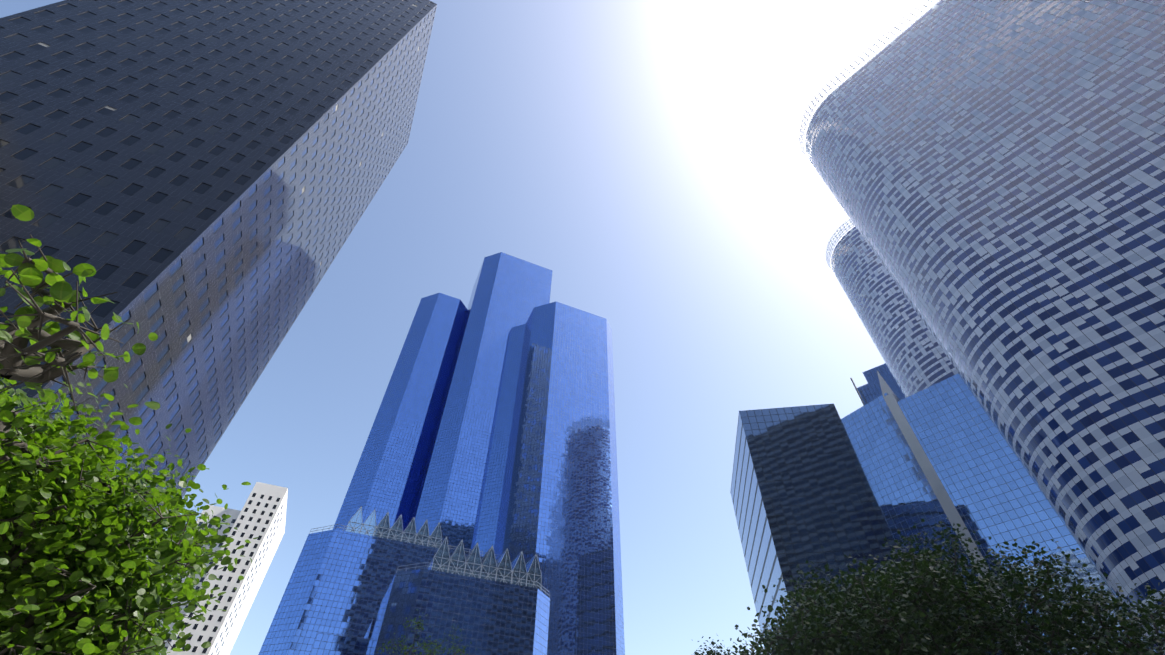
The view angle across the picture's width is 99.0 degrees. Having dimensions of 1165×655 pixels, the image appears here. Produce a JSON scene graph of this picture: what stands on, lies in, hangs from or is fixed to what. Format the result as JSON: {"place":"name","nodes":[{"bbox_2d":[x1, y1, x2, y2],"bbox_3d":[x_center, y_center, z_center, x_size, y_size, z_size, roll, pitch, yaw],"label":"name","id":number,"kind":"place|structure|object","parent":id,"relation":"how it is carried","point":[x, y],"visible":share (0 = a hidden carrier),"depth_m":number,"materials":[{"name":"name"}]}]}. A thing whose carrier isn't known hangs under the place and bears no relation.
{"place":"outdoors","nodes":[
{"label":"outdoors","id":0,"kind":"place"},
{"bbox_2d":[142,482,287,654],"bbox_3d":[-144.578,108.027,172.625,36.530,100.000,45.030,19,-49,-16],"label":"white tower","id":1,"kind":"structure","parent":0,"point":[261,514],"depth_m":181.74,"materials":[{"name":"concrete"}]},
{"bbox_2d":[0,0,938,654],"label":"sky","id":2,"kind":"structure","parent":0,"point":[646,155],"materials":[{"name":"blue"}]},
{"bbox_2d":[730,404,928,654],"bbox_3d":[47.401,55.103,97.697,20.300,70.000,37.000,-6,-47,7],"label":"glass slab","id":3,"kind":"structure","parent":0,"point":[801,492],"depth_m":97.46,"materials":[{"name":"grey"}]},
{"bbox_2d":[850,363,904,404],"bbox_3d":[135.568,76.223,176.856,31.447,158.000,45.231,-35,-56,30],"label":"tower","id":4,"kind":"structure","parent":0,"point":[870,391],"depth_m":224.04,"materials":[{"name":"blue glass"}]},
{"label":"ground","id":5,"kind":"structure","parent":0,"visible":0},
{"bbox_2d":[0,204,258,654],"bbox_3d":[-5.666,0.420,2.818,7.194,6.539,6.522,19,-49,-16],"label":"tree","id":6,"kind":"object","parent":5,"relation":"on","point":[79,575],"visible":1,"depth_m":3.14,"materials":[{"name":"green plant"}]},
{"bbox_2d":[0,0,436,509],"bbox_3d":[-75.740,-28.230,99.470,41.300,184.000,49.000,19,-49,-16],"label":"skyscraper","id":7,"kind":"structure","parent":5,"relation":"on","point":[196,184],"depth_m":75.51,"materials":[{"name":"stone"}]},
{"bbox_2d":[377,614,476,654],"bbox_3d":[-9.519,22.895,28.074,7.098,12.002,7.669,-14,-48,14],"label":"tree","id":8,"kind":"object","parent":5,"relation":"on","point":[438,646],"visible":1,"depth_m":30.70,"materials":[{"name":"green plant"}]},
{"bbox_2d":[258,252,624,654],"bbox_3d":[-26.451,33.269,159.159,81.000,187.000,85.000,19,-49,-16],"label":"skyscraper","id":9,"kind":"structure","parent":5,"relation":"on","point":[494,424],"depth_m":138.35,"materials":[{"name":"blue glass"}]},
{"bbox_2d":[345,506,441,547],"bbox_3d":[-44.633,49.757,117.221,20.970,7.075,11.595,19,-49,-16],"label":"roof truss","id":10,"kind":"object","parent":9,"relation":"on","point":[382,527],"visible":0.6,"depth_m":113.36,"materials":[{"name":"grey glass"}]},
{"bbox_2d":[309,524,498,557],"bbox_3d":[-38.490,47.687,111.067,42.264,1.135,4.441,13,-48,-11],"label":"railing","id":11,"kind":"object","parent":9,"relation":"on","point":[388,536],"visible":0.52,"depth_m":109.50,"materials":[{"name":"white metal"}]},
{"bbox_2d":[396,562,549,597],"bbox_3d":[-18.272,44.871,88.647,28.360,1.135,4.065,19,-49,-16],"label":"railing","id":12,"kind":"object","parent":9,"relation":"on","point":[476,574],"visible":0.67,"depth_m":87.19,"materials":[{"name":"white metal"}]},
{"bbox_2d":[427,536,541,590],"bbox_3d":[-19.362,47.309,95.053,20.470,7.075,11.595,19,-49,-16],"label":"roof truss","id":13,"kind":"object","parent":9,"relation":"on","point":[515,568],"visible":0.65,"depth_m":91.35,"materials":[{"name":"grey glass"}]},
{"bbox_2d":[693,534,1007,654],"bbox_3d":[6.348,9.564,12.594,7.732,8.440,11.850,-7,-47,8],"label":"tree","id":14,"kind":"object","parent":5,"relation":"on","point":[795,637],"visible":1,"depth_m":10.89,"materials":[{"name":"green plant"}]},
{"bbox_2d":[825,218,957,397],"bbox_3d":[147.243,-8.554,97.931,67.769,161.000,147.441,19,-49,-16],"label":"skyscraper","id":15,"kind":"structure","parent":5,"relation":"on","point":[914,356],"depth_m":152.49,"materials":[{"name":"blue glass"}]},
{"bbox_2d":[795,518,1164,654],"bbox_3d":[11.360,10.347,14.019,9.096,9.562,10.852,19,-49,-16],"label":"tree","id":16,"kind":"object","parent":5,"relation":"on","point":[1055,624],"visible":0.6,"depth_m":12.30,"materials":[{"name":"green plant"}]},
{"bbox_2d":[799,0,1164,654],"bbox_3d":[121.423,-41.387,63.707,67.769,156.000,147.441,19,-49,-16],"label":"skyscraper","id":17,"kind":"structure","parent":5,"relation":"on","point":[991,173],"depth_m":82.75,"materials":[{"name":"blue glass"}]},
{"bbox_2d":[841,371,1153,654],"bbox_3d":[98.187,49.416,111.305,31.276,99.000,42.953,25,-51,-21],"label":"block","id":18,"kind":"structure","parent":5,"relation":"on","point":[934,454],"depth_m":116.34,"materials":[{"name":"blue glass"}]},
{"bbox_2d":[1078,583,1164,654],"bbox_3d":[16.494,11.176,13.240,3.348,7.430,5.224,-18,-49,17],"label":"tree","id":19,"kind":"object","parent":5,"relation":"on","point":[1140,614],"visible":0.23,"depth_m":14.48,"materials":[{"name":"green plant"}]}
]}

